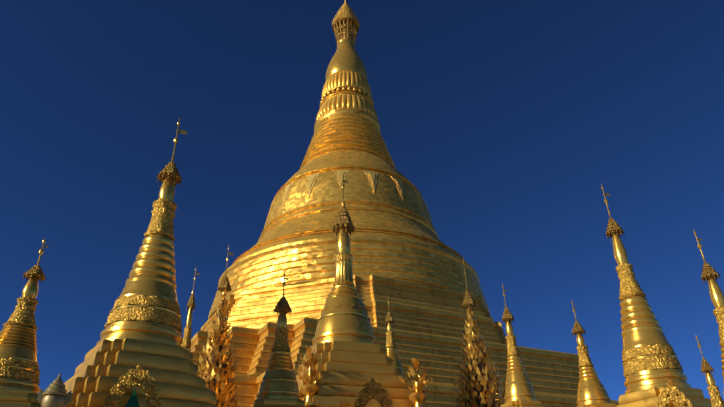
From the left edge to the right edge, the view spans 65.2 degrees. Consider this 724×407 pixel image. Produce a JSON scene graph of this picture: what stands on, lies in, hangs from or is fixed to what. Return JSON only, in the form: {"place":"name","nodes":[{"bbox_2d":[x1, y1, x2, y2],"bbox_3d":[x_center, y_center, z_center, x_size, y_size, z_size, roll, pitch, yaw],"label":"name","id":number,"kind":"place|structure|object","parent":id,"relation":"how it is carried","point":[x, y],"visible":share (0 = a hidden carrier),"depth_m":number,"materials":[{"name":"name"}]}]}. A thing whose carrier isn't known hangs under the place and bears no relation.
{"place":"outdoors","nodes":[
{"label":"outdoors","id":0,"kind":"place"},
{"bbox_2d":[0,0,723,400],"label":"sky","id":1,"kind":"structure","parent":0,"point":[509,119],"materials":[{"name":"blue"}]},
{"label":"ground","id":2,"kind":"structure","parent":0,"visible":0},
{"bbox_2d":[0,238,48,406],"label":"stupa","id":3,"kind":"object","parent":2,"relation":"on","point":[19,375],"visible":1,"depth_m":7.40,"materials":[{"name":"gold metal"}]},
{"bbox_2d":[37,372,71,406],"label":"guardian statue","id":4,"kind":"object","parent":2,"relation":"on","point":[54,394],"visible":1,"depth_m":6.24,"materials":[{"name":"silver metal"}]},
{"bbox_2d":[64,118,216,406],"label":"stupa","id":5,"kind":"object","parent":2,"relation":"on","point":[145,330],"visible":0.98,"depth_m":9.76,"materials":[{"name":"gold metal"}]},
{"bbox_2d":[104,364,160,406],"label":"arch","id":6,"kind":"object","parent":5,"relation":"attached to","point":[141,378],"visible":1,"depth_m":8.29,"materials":[{"name":"gold metal"}]},
{"bbox_2d":[181,266,199,351],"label":"stupa spire","id":7,"kind":"structure","parent":2,"relation":"on","point":[186,343],"depth_m":16.54,"materials":[{"name":"gold metal"}]},
{"bbox_2d":[195,247,242,406],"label":"ornamental tree","id":8,"kind":"object","parent":2,"relation":"on","point":[217,374],"visible":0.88,"depth_m":14.19,"materials":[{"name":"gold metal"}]},
{"bbox_2d":[253,271,304,406],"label":"stupa","id":9,"kind":"object","parent":2,"relation":"on","point":[279,386],"visible":1,"depth_m":10.89,"materials":[{"name":"gold metal"}]},
{"bbox_2d":[293,345,323,406],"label":"finial","id":10,"kind":"object","parent":2,"relation":"on","point":[310,388],"visible":0.88,"depth_m":12.64,"materials":[{"name":"gold metal"}]},
{"bbox_2d":[296,172,426,406],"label":"stupa","id":11,"kind":"object","parent":2,"relation":"on","point":[353,355],"visible":0.96,"depth_m":14.14,"materials":[{"name":"gold metal"}]},
{"bbox_2d":[354,377,392,406],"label":"arch","id":12,"kind":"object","parent":2,"relation":"on","point":[372,389],"visible":1,"depth_m":12.09,"materials":[{"name":"gold metal"}]},
{"bbox_2d":[384,296,413,390],"bbox_3d":[1.084,7.308,18.812,1.911,9.025,1.911,8,-31,-16],"label":"stupa","id":13,"kind":"object","parent":2,"relation":"on","point":[391,349],"visible":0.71,"depth_m":19.98,"materials":[{"name":"gold metal"}]},
{"bbox_2d":[190,274,618,406],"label":"shwedagon terraces","id":14,"kind":"object","parent":2,"relation":"on","point":[428,327],"visible":0.5,"depth_m":63.52,"materials":[{"name":"gold metal"}]},
{"bbox_2d":[208,0,489,318],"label":"stupa dome","id":15,"kind":"structure","parent":14,"relation":"on","point":[395,235],"depth_m":80.97,"materials":[{"name":"gold metal"}]},
{"bbox_2d":[399,358,431,406],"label":"finial","id":16,"kind":"object","parent":2,"relation":"on","point":[418,397],"visible":1,"depth_m":13.01,"materials":[{"name":"gold metal"}]},
{"bbox_2d":[451,259,504,406],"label":"ornamental tree","id":17,"kind":"object","parent":2,"relation":"on","point":[479,388],"visible":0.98,"depth_m":16.11,"materials":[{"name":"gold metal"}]},
{"bbox_2d":[500,284,543,406],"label":"stupa","id":18,"kind":"object","parent":2,"relation":"on","point":[519,391],"visible":1,"depth_m":12.14,"materials":[{"name":"gold metal"}]},
{"bbox_2d":[571,302,616,406],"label":"stupa","id":19,"kind":"object","parent":2,"relation":"on","point":[591,391],"visible":1,"depth_m":10.81,"materials":[{"name":"gold metal"}]},
{"bbox_2d":[601,184,711,406],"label":"stupa","id":20,"kind":"object","parent":2,"relation":"on","point":[652,367],"visible":0.98,"depth_m":9.63,"materials":[{"name":"gold metal"}]},
{"bbox_2d":[657,383,691,406],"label":"arch","id":21,"kind":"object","parent":2,"relation":"on","point":[668,395],"visible":1,"depth_m":8.22,"materials":[{"name":"gold metal"}]},
{"bbox_2d":[693,229,723,393],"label":"stupa","id":22,"kind":"object","parent":2,"relation":"on","point":[710,274],"visible":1,"depth_m":8.81,"materials":[{"name":"gold metal"}]},
{"bbox_2d":[696,336,723,406],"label":"stupa","id":23,"kind":"object","parent":2,"relation":"on","point":[716,399],"visible":1,"depth_m":7.56,"materials":[{"name":"gold metal"}]}
]}

